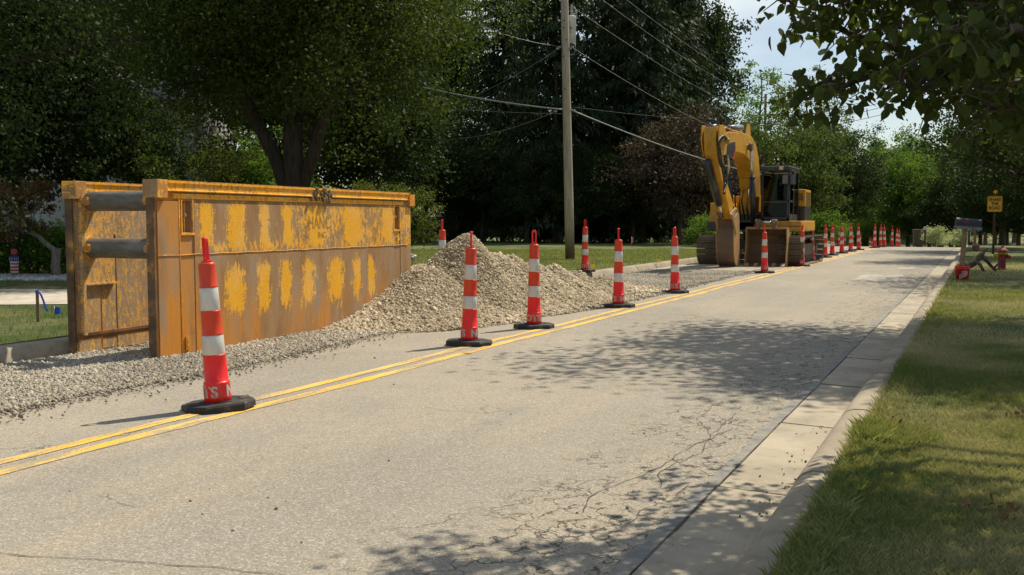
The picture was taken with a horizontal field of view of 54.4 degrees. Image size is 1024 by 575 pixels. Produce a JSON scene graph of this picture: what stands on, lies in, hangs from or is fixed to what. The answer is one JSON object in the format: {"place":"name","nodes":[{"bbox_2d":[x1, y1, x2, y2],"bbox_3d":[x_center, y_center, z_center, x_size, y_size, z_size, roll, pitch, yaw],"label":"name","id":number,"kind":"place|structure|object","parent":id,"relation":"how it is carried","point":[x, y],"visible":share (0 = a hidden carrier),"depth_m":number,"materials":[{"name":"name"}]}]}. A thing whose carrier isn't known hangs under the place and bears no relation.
{"place":"outdoors","nodes":[
{"label":"outdoors","id":0,"kind":"place"},
{"bbox_2d":[0,289,66,304],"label":"driveway","id":1,"kind":"structure","parent":0,"point":[28,296],"depth_m":16.59,"materials":[{"name":"concrete"}]},
{"bbox_2d":[0,248,703,343],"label":"grass","id":2,"kind":"structure","parent":0,"point":[637,253],"depth_m":33.54,"materials":[{"name":"green plant"}]},
{"bbox_2d":[0,246,954,574],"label":"road","id":3,"kind":"structure","parent":0,"point":[462,486],"depth_m":6.22,"materials":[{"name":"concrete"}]},
{"bbox_2d":[0,552,283,574],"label":"road crack","id":4,"kind":"object","parent":3,"relation":"on","point":[140,561],"visible":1,"depth_m":4.08,"materials":[{"name":"black asphalt"}]},
{"bbox_2d":[181,237,255,414],"bbox_3d":[-2.192,0.275,7.399,0.512,1.297,0.411,-2,4,-31],"label":"traffic cone","id":5,"kind":"object","parent":3,"relation":"on","point":[219,397],"visible":1,"depth_m":7.34,"materials":[{"name":"orange plastic"}]},
{"bbox_2d":[0,261,770,422],"bbox_3d":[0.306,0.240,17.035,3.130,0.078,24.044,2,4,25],"label":"loose gravel","id":6,"kind":"structure","parent":3,"relation":"on","point":[25,385],"depth_m":9.54,"materials":[{"name":"grey gravel"}]},
{"bbox_2d":[61,179,414,357],"bbox_3d":[-3.057,-0.344,12.614,1.283,1.841,5.372,2,4,23],"label":"trench box","id":7,"kind":"object","parent":6,"relation":"on","point":[288,260],"visible":0.97,"depth_m":11.08,"materials":[{"name":"metal"}]},
{"bbox_2d":[319,233,670,333],"bbox_3d":[-0.174,-0.282,16.346,4.980,1.256,10.200,2,4,25],"label":"gravel pile","id":8,"kind":"object","parent":6,"relation":"on","point":[427,296],"visible":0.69,"depth_m":14.74,"materials":[{"name":"beige gravel"}]},
{"bbox_2d":[696,124,823,266],"bbox_3d":[7.414,-2.890,31.109,3.340,4.429,9.086,2,4,25],"label":"excavator","id":9,"kind":"object","parent":6,"relation":"on","point":[783,199],"visible":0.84,"depth_m":31.42,"materials":[{"name":"metal"}]},
{"bbox_2d":[0,248,870,463],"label":"yellow line","id":10,"kind":"object","parent":3,"relation":"on","point":[76,443],"visible":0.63,"depth_m":8.26,"materials":[{"name":"paint"}]},
{"bbox_2d":[0,247,881,474],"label":"yellow line","id":11,"kind":"object","parent":3,"relation":"on","point":[13,468],"visible":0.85,"depth_m":7.84,"materials":[{"name":"paint"}]},
{"bbox_2d":[446,231,491,346],"bbox_3d":[-0.484,0.012,11.230,0.511,1.288,0.410,0,4,4],"label":"traffic cone","id":12,"kind":"object","parent":3,"relation":"on","point":[469,333],"visible":1,"depth_m":11.17,"materials":[{"name":"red plastic"}]},
{"bbox_2d":[513,230,553,329],"bbox_3d":[0.288,-0.108,13.012,0.510,1.286,0.411,-1,4,-20],"label":"traffic cone","id":13,"kind":"object","parent":3,"relation":"on","point":[534,319],"visible":1,"depth_m":12.95,"materials":[{"name":"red plastic"}]},
{"bbox_2d":[602,228,634,307],"bbox_3d":[1.734,-0.319,16.159,0.510,1.286,0.411,-1,4,-12],"label":"traffic cone","id":14,"kind":"object","parent":3,"relation":"on","point":[618,298],"visible":1,"depth_m":16.11,"materials":[{"name":"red plastic"}]},
{"bbox_2d":[661,227,688,293],"bbox_3d":[3.169,-0.529,19.304,0.510,1.287,0.411,0,4,-5],"label":"traffic cone","id":15,"kind":"object","parent":3,"relation":"on","point":[675,285],"visible":1,"depth_m":19.25,"materials":[{"name":"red plastic"}]},
{"bbox_2d":[754,225,774,272],"bbox_3d":[6.794,-1.027,26.743,0.511,1.287,0.410,0,4,2],"label":"traffic cone","id":16,"kind":"object","parent":3,"relation":"on","point":[764,262],"visible":1,"depth_m":26.68,"materials":[{"name":"red plastic"}]},
{"bbox_2d":[744,219,789,266],"bbox_3d":[7.932,-1.399,30.937,1.260,1.459,1.240,2,4,22],"label":"excavator bucket","id":17,"kind":"object","parent":3,"relation":"on","point":[753,249],"visible":0.87,"depth_m":31.26,"materials":[{"name":"metal"}]},
{"bbox_2d":[608,247,956,574],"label":"seam sealant","id":18,"kind":"object","parent":3,"relation":"on","point":[632,559],"visible":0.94,"depth_m":5.46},
{"bbox_2d":[792,225,809,266],"bbox_3d":[8.947,-1.296,30.722,0.522,1.282,0.431,2,5,16],"label":"traffic cone","id":19,"kind":"object","parent":3,"relation":"on","point":[801,263],"visible":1,"depth_m":30.67,"materials":[{"name":"red plastic"}]},
{"bbox_2d":[828,224,838,255],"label":"traffic cone","id":20,"kind":"object","parent":3,"relation":"on","point":[832,251],"visible":0.93,"depth_m":40.36,"materials":[{"name":"red plastic"}]},
{"bbox_2d":[835,228,847,253],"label":"traffic cone","id":21,"kind":"object","parent":3,"relation":"on","point":[841,250],"visible":1,"depth_m":42.78,"materials":[{"name":"red plastic"}]},
{"bbox_2d":[844,223,856,251],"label":"traffic cone","id":22,"kind":"object","parent":3,"relation":"on","point":[850,248],"visible":1,"depth_m":45.34,"materials":[{"name":"red plastic"}]},
{"bbox_2d":[851,274,903,280],"bbox_3d":[9.040,-0.247,24.574,1.060,0.001,3.100,2,4,25],"label":"road patch","id":23,"kind":"object","parent":3,"relation":"on","point":[874,277],"visible":1,"depth_m":24.57,"materials":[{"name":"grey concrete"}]},
{"bbox_2d":[0,180,1023,574],"bbox_3d":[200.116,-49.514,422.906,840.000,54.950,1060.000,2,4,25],"label":"lawn","id":24,"kind":"structure","parent":0,"point":[1016,252],"depth_m":14.65,"materials":[{"name":"plant"}]},
{"bbox_2d":[0,217,50,273],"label":"hedge shrub","id":25,"kind":"object","parent":24,"relation":"on","point":[9,248],"visible":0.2,"depth_m":23.04,"materials":[{"name":"green plant"}]},
{"bbox_2d":[0,177,61,275],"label":"japanese maple","id":26,"kind":"object","parent":24,"relation":"on","point":[11,235],"visible":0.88,"depth_m":22.19,"materials":[{"name":"red plant"}]},
{"bbox_2d":[0,212,65,273],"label":"hedge shrub","id":27,"kind":"object","parent":24,"relation":"on","point":[35,242],"visible":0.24,"depth_m":23.00,"materials":[{"name":"green plant"}]},
{"bbox_2d":[0,273,66,280],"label":"white stones","id":28,"kind":"object","parent":24,"relation":"on","point":[23,277],"visible":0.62,"depth_m":21.44,"materials":[{"name":"white stone"}]},
{"bbox_2d":[9,249,18,275],"bbox_3d":[-11.003,-0.524,22.010,0.206,0.665,0.204,0,4,0],"label":"garden flag","id":29,"kind":"object","parent":28,"relation":"on","point":[14,261],"visible":0.99,"depth_m":21.96,"materials":[{"name":"fabric"}]},
{"bbox_2d":[0,215,66,273],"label":"hedge shrub","id":30,"kind":"object","parent":24,"relation":"on","point":[48,265],"visible":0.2,"depth_m":23.07,"materials":[{"name":"green plant"}]},
{"bbox_2d":[35,290,47,321],"bbox_3d":[-5.921,0.242,12.546,0.159,0.420,0.022,0,4,0],"label":"survey stake","id":31,"kind":"object","parent":24,"relation":"on","point":[37,292],"visible":0.82,"depth_m":12.54,"materials":[{"name":"beige wood"}]},
{"bbox_2d":[21,220,65,270],"bbox_3d":[-10.406,-0.974,23.592,2.596,1.660,2.968,-1,4,-20],"label":"hedge shrub","id":32,"kind":"object","parent":24,"relation":"on","point":[63,248],"visible":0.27,"depth_m":22.84,"materials":[{"name":"green plant"}]},
{"bbox_2d":[0,3,155,224],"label":"dark tree","id":33,"kind":"object","parent":24,"relation":"on","point":[64,165],"visible":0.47,"depth_m":30.14,"materials":[{"name":"green plant"}]},
{"bbox_2d":[0,0,196,220],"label":"oak tree","id":34,"kind":"object","parent":24,"relation":"on","point":[73,78],"visible":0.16,"depth_m":29.88,"materials":[{"name":"green plant"}]},
{"bbox_2d":[0,0,212,254],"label":"oak tree","id":35,"kind":"object","parent":24,"relation":"on","point":[6,28],"visible":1,"depth_m":18.48,"materials":[{"name":"green plant"}]},
{"bbox_2d":[68,83,219,183],"bbox_3d":[-12.111,-3.934,33.292,4.957,6.173,5.149,0,4,1],"label":"garden tree","id":36,"kind":"object","parent":24,"relation":"on","point":[133,174],"visible":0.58,"depth_m":32.48,"materials":[{"name":"green plant"}]},
{"bbox_2d":[0,66,322,230],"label":"house","id":37,"kind":"structure","parent":24,"relation":"on","point":[57,214],"depth_m":37.92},
{"bbox_2d":[181,125,271,184],"bbox_3d":[-8.664,-2.930,31.045,3.255,4.412,3.634,0,4,1],"label":"young tree","id":38,"kind":"object","parent":24,"relation":"on","point":[233,177],"visible":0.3,"depth_m":30.29,"materials":[{"name":"green plant"}]},
{"bbox_2d":[217,125,330,187],"bbox_3d":[-7.325,-2.919,30.890,3.634,4.412,3.255,1,4,8],"label":"young tree","id":39,"kind":"object","parent":24,"relation":"on","point":[265,177],"visible":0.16,"depth_m":30.19,"materials":[{"name":"green plant"}]},
{"bbox_2d":[12,0,566,187],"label":"maple tree","id":40,"kind":"object","parent":24,"relation":"on","point":[303,33],"visible":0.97,"depth_m":24.02,"materials":[{"name":"green plant"}]},
{"bbox_2d":[180,0,460,187],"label":"dark tree","id":41,"kind":"object","parent":24,"relation":"on","point":[324,156],"visible":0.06,"depth_m":39.03,"materials":[{"name":"green plant"}]},
{"bbox_2d":[226,6,467,200],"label":"dark tree","id":42,"kind":"object","parent":24,"relation":"on","point":[404,149],"visible":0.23,"depth_m":42.64,"materials":[{"name":"green plant"}]},
{"bbox_2d":[348,178,448,249],"bbox_3d":[-3.686,-1.889,28.768,3.610,2.636,3.472,1,4,19],"label":"weeping shrub","id":43,"kind":"object","parent":24,"relation":"on","point":[417,220],"visible":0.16,"depth_m":28.67,"materials":[{"name":"green plant"}]},
{"bbox_2d":[347,72,518,241],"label":"dark tree","id":44,"kind":"object","parent":24,"relation":"on","point":[458,152],"visible":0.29,"depth_m":57.97,"materials":[{"name":"green plant"}]},
{"bbox_2d":[438,220,445,250],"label":"traffic cone","id":45,"kind":"object","parent":24,"relation":"on","point":[442,237],"visible":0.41,"depth_m":18.33,"materials":[{"name":"red plastic"}]},
{"bbox_2d":[411,216,488,238],"bbox_3d":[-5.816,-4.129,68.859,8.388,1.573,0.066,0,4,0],"label":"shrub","id":46,"kind":"object","parent":24,"relation":"on","point":[444,218],"visible":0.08,"depth_m":68.85,"materials":[{"name":"green plant"}]},
{"bbox_2d":[419,134,501,235],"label":"dark shrub","id":47,"kind":"object","parent":24,"relation":"on","point":[449,214],"visible":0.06,"depth_m":65.22,"materials":[{"name":"green plant"}]},
{"bbox_2d":[419,0,509,239],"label":"tall tree","id":48,"kind":"object","parent":24,"relation":"on","point":[457,70],"visible":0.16,"depth_m":69.22,"materials":[{"name":"green plant"}]},
{"bbox_2d":[434,136,515,241],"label":"dark shrub","id":49,"kind":"object","parent":24,"relation":"on","point":[461,206],"visible":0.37,"depth_m":60.70,"materials":[{"name":"green plant"}]},
{"bbox_2d":[432,0,564,241],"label":"spruce tree","id":50,"kind":"object","parent":24,"relation":"on","point":[493,71],"visible":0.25,"depth_m":64.45,"materials":[{"name":"green plant"}]},
{"bbox_2d":[474,0,590,241],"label":"spruce tree","id":51,"kind":"object","parent":24,"relation":"on","point":[531,36],"visible":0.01,"depth_m":73.52,"materials":[{"name":"green plant"}]},
{"bbox_2d":[460,0,652,243],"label":"spruce tree","id":52,"kind":"object","parent":24,"relation":"on","point":[551,29],"visible":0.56,"depth_m":58.62,"materials":[{"name":"green plant"}]},
{"bbox_2d":[554,0,583,259],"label":"utility pole","id":53,"kind":"object","parent":24,"relation":"on","point":[568,30],"visible":0.99,"depth_m":32.52,"materials":[{"name":"brown wood"}]},
{"bbox_2d":[318,58,562,109],"bbox_3d":[-3.416,-7.278,34.041,10.850,2.773,0.051,1,4,17],"label":"overhead cable","id":54,"kind":"object","parent":53,"relation":"attached to","point":[492,100],"visible":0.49,"depth_m":33.24,"materials":[{"name":"metal"}]},
{"bbox_2d":[573,111,760,174],"bbox_3d":[9.692,-6.226,47.139,0.041,1.094,32.917,2,4,28],"label":"overhead cable","id":55,"kind":"object","parent":53,"relation":"attached to","point":[639,137],"visible":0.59,"depth_m":37.66,"materials":[{"name":"metal"}]},
{"bbox_2d":[547,141,641,242],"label":"dark shrub","id":56,"kind":"object","parent":24,"relation":"on","point":[584,192],"visible":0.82,"depth_m":55.80,"materials":[{"name":"green plant"}]},
{"bbox_2d":[503,0,686,242],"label":"spruce tree","id":57,"kind":"object","parent":24,"relation":"on","point":[607,10],"visible":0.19,"depth_m":61.85,"materials":[{"name":"green plant"}]},
{"bbox_2d":[560,1,695,242],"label":"spruce tree","id":58,"kind":"object","parent":24,"relation":"on","point":[662,239],"depth_m":76.16,"materials":[{"name":"green plant"}]},
{"bbox_2d":[588,149,675,242],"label":"dark shrub","id":59,"kind":"object","parent":24,"relation":"on","point":[644,216],"visible":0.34,"depth_m":57.01,"materials":[{"name":"green plant"}]},
{"bbox_2d":[559,0,708,243],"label":"spruce tree","id":60,"kind":"object","parent":24,"relation":"on","point":[646,69],"visible":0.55,"depth_m":59.45,"materials":[{"name":"green plant"}]},
{"bbox_2d":[608,0,745,242],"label":"spruce tree","id":61,"kind":"object","parent":24,"relation":"on","point":[687,19],"visible":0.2,"depth_m":64.29,"materials":[{"name":"green plant"}]},
{"bbox_2d":[591,89,764,243],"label":"purple tree","id":62,"kind":"object","parent":24,"relation":"on","point":[688,175],"visible":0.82,"depth_m":53.65,"materials":[{"name":"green plant"}]},
{"bbox_2d":[672,210,715,245],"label":"bush","id":63,"kind":"object","parent":24,"relation":"on","point":[699,227],"visible":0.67,"depth_m":49.53,"materials":[{"name":"green plant"}]},
{"bbox_2d":[629,0,761,242],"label":"tall tree","id":64,"kind":"object","parent":24,"relation":"on","point":[718,28],"visible":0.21,"depth_m":80.69,"materials":[{"name":"green plant"}]},
{"bbox_2d":[691,145,803,232],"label":"purple tree","id":65,"kind":"object","parent":24,"relation":"on","point":[762,156],"visible":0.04,"depth_m":58.47,"materials":[{"name":"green plant"}]},
{"bbox_2d":[722,60,803,156],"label":"airy tree","id":66,"kind":"object","parent":24,"relation":"on","point":[755,104],"visible":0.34,"depth_m":90.89,"materials":[{"name":"green plant"}]},
{"bbox_2d":[726,113,863,219],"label":"round tree","id":67,"kind":"object","parent":24,"relation":"on","point":[814,175],"visible":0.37,"depth_m":59.82,"materials":[{"name":"green plant"}]},
{"bbox_2d":[760,64,854,233],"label":"airy tree","id":68,"kind":"object","parent":24,"relation":"on","point":[786,105],"visible":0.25,"depth_m":82.55,"materials":[{"name":"green plant"}]},
{"bbox_2d":[798,207,854,240],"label":"bush","id":69,"kind":"object","parent":24,"relation":"on","point":[820,220],"visible":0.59,"depth_m":65.36,"materials":[{"name":"green plant"}]},
{"bbox_2d":[776,117,885,214],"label":"round tree","id":70,"kind":"object","parent":24,"relation":"on","point":[812,125],"visible":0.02,"depth_m":77.77,"materials":[{"name":"green plant"}]},
{"bbox_2d":[795,120,894,244],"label":"dark tree","id":71,"kind":"object","parent":24,"relation":"on","point":[865,188],"visible":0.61,"depth_m":70.20,"materials":[{"name":"green plant"}]},
{"bbox_2d":[836,215,894,246],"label":"bush","id":72,"kind":"object","parent":24,"relation":"on","point":[866,232],"visible":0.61,"depth_m":91.37,"materials":[{"name":"green plant"}]},
{"bbox_2d":[838,199,903,242],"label":"hill tree","id":73,"kind":"object","parent":24,"relation":"on","point":[872,217],"visible":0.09,"depth_m":98.70,"materials":[{"name":"green plant"}]},
{"bbox_2d":[756,0,1023,156],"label":"pear tree","id":74,"kind":"object","parent":24,"relation":"on","point":[980,45],"visible":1,"depth_m":4.70,"materials":[{"name":"green plant"}]},
{"bbox_2d":[852,133,938,246],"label":"hill tree","id":75,"kind":"object","parent":24,"relation":"on","point":[904,150],"visible":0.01,"depth_m":104.80,"materials":[{"name":"green plant"}]},
{"bbox_2d":[862,122,939,245],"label":"hill tree","id":76,"kind":"object","parent":24,"relation":"on","point":[896,179],"visible":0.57,"depth_m":90.35,"materials":[{"name":"green plant"}]},
{"bbox_2d":[873,175,934,246],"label":"hill tree","id":77,"kind":"object","parent":24,"relation":"on","point":[900,225],"visible":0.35,"depth_m":89.09,"materials":[{"name":"green plant"}]},
{"bbox_2d":[890,168,971,246],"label":"dark tree","id":78,"kind":"object","parent":24,"relation":"on","point":[911,241],"visible":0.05,"depth_m":93.77,"materials":[{"name":"green plant"}]},
{"bbox_2d":[903,144,968,246],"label":"hill tree","id":79,"kind":"object","parent":24,"relation":"on","point":[921,169],"visible":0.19,"depth_m":87.34,"materials":[{"name":"green plant"}]},
{"bbox_2d":[904,114,972,246],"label":"hill tree","id":80,"kind":"object","parent":24,"relation":"on","point":[950,245],"depth_m":103.97,"materials":[{"name":"green plant"}]},
{"bbox_2d":[920,223,961,246],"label":"hydrangea bush","id":81,"kind":"object","parent":24,"relation":"on","point":[938,239],"visible":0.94,"depth_m":59.74,"materials":[{"name":"green plant"}]},
{"bbox_2d":[898,150,992,246],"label":"dark tree","id":82,"kind":"object","parent":24,"relation":"on","point":[929,203],"visible":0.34,"depth_m":83.18,"materials":[{"name":"green plant"}]},
{"bbox_2d":[890,409,1023,519],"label":"fallen leaves","id":83,"kind":"object","parent":24,"relation":"on","point":[1010,506],"visible":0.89,"depth_m":4.30,"materials":[{"name":"brown plant"}]},
{"bbox_2d":[895,7,1023,198],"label":"street tree","id":84,"kind":"object","parent":24,"relation":"on","point":[945,148],"visible":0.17,"depth_m":47.82,"materials":[{"name":"green plant"}]},
{"bbox_2d":[947,228,973,246],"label":"hydrangea bush","id":85,"kind":"object","parent":24,"relation":"on","point":[957,240],"visible":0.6,"depth_m":60.76,"materials":[{"name":"green plant"}]},
{"bbox_2d":[955,266,970,279],"bbox_3d":[9.762,-0.315,21.579,0.316,0.305,0.316,1,4,13],"label":"plastic bucket","id":86,"kind":"object","parent":24,"relation":"on","point":[962,272],"visible":0.98,"depth_m":21.46,"materials":[{"name":"red plastic"}]},
{"bbox_2d":[905,16,1023,184],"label":"street tree","id":87,"kind":"object","parent":24,"relation":"on","point":[1000,160],"visible":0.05,"depth_m":36.58,"materials":[{"name":"green plant"}]},
{"bbox_2d":[953,217,981,265],"bbox_3d":[9.834,-0.861,21.515,0.554,1.304,0.234,1,4,11],"label":"mailbox","id":88,"kind":"object","parent":24,"relation":"on","point":[964,224],"visible":1,"depth_m":21.44,"materials":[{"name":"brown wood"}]},
{"bbox_2d":[924,6,1023,198],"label":"street tree","id":89,"kind":"object","parent":24,"relation":"on","point":[1013,143],"visible":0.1,"depth_m":25.58,"materials":[{"name":"green plant"}]},
{"bbox_2d":[942,175,1010,244],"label":"tree","id":90,"kind":"object","parent":24,"relation":"on","point":[980,239],"visible":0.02,"depth_m":81.78,"materials":[{"name":"green plant"}]},
{"bbox_2d":[936,140,1019,245],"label":"dark tree","id":91,"kind":"object","parent":24,"relation":"on","point":[965,195],"visible":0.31,"depth_m":75.58,"materials":[{"name":"green plant"}]},
{"bbox_2d":[957,248,1000,270],"bbox_3d":[11.581,-0.679,24.781,0.965,0.613,0.766,-3,5,-41],"label":"fallen branch","id":92,"kind":"object","parent":24,"relation":"on","point":[974,261],"visible":0.89,"depth_m":24.76,"materials":[{"name":"wood"}]},
{"bbox_2d":[963,129,1023,220],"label":"dark tree","id":93,"kind":"object","parent":24,"relation":"on","point":[996,179],"visible":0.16,"depth_m":65.65,"materials":[{"name":"green plant"}]},
{"bbox_2d":[987,189,1002,253],"bbox_3d":[18.539,-2.518,38.278,0.520,2.492,0.063,1,4,20],"label":"road sign","id":94,"kind":"object","parent":24,"relation":"on","point":[994,204],"visible":0.99,"depth_m":38.24,"materials":[{"name":"yellow metal"}]},
{"bbox_2d":[973,173,1019,245],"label":"tree","id":95,"kind":"object","parent":24,"relation":"on","point":[997,229],"visible":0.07,"depth_m":77.79,"materials":[{"name":"green plant"}]},
{"bbox_2d":[993,246,1011,269],"bbox_3d":[12.810,-0.776,26.041,0.351,0.630,0.372,-2,4,-30],"label":"fire hydrant","id":96,"kind":"object","parent":24,"relation":"on","point":[1002,255],"visible":0.97,"depth_m":25.96,"materials":[{"name":"red metal"}]},
{"bbox_2d":[995,179,1023,236],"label":"dark shrub","id":97,"kind":"object","parent":24,"relation":"on","point":[1017,222],"visible":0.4,"depth_m":71.66,"materials":[{"name":"green plant"}]},
{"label":"kerb bed","id":98,"kind":"structure","parent":24,"relation":"on","visible":0},
{"bbox_2d":[628,248,954,574],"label":"seam gap","id":99,"kind":"object","parent":98,"relation":"on","point":[686,518],"visible":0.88,"depth_m":4.84,"materials":[{"name":"black"}]},
{"bbox_2d":[632,247,960,574],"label":"gutter","id":100,"kind":"object","parent":98,"relation":"on","point":[708,536],"visible":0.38,"depth_m":5.57,"materials":[{"name":"concrete"}]},
{"bbox_2d":[729,245,967,574],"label":"kerb","id":101,"kind":"structure","parent":98,"relation":"on","point":[781,518],"depth_m":5.20,"materials":[{"name":"concrete"}]},
{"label":"kerb bed","id":102,"kind":"structure","parent":24,"relation":"on","visible":0},
{"bbox_2d":[5,262,698,366],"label":"gutter","id":103,"kind":"object","parent":102,"relation":"on","point":[148,345],"visible":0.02,"depth_m":11.20,"materials":[{"name":"grey concrete"}]},
{"bbox_2d":[0,244,846,362],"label":"kerb","id":104,"kind":"structure","parent":102,"relation":"on","point":[31,350],"depth_m":10.35,"materials":[{"name":"concrete"}]},
{"bbox_2d":[575,220,595,271],"bbox_3d":[1.805,-1.034,24.583,0.510,1.285,0.410,1,4,10],"label":"traffic cone","id":105,"kind":"object","parent":104,"relation":"on","point":[585,265],"visible":0.99,"depth_m":24.52,"materials":[{"name":"red plastic"}]},
{"bbox_2d":[237,0,981,180],"label":"sky","id":106,"kind":"structure","parent":0,"point":[795,57],"materials":[{"name":"white"}]},
{"bbox_2d":[755,257,1023,574],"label":"grass","id":107,"kind":"structure","parent":0,"point":[862,480],"depth_m":5.00,"materials":[{"name":"green plant"}]},
{"bbox_2d":[912,229,923,246],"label":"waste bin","id":108,"kind":"object","parent":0,"point":[917,240],"visible":0.85,"depth_m":60.87,"materials":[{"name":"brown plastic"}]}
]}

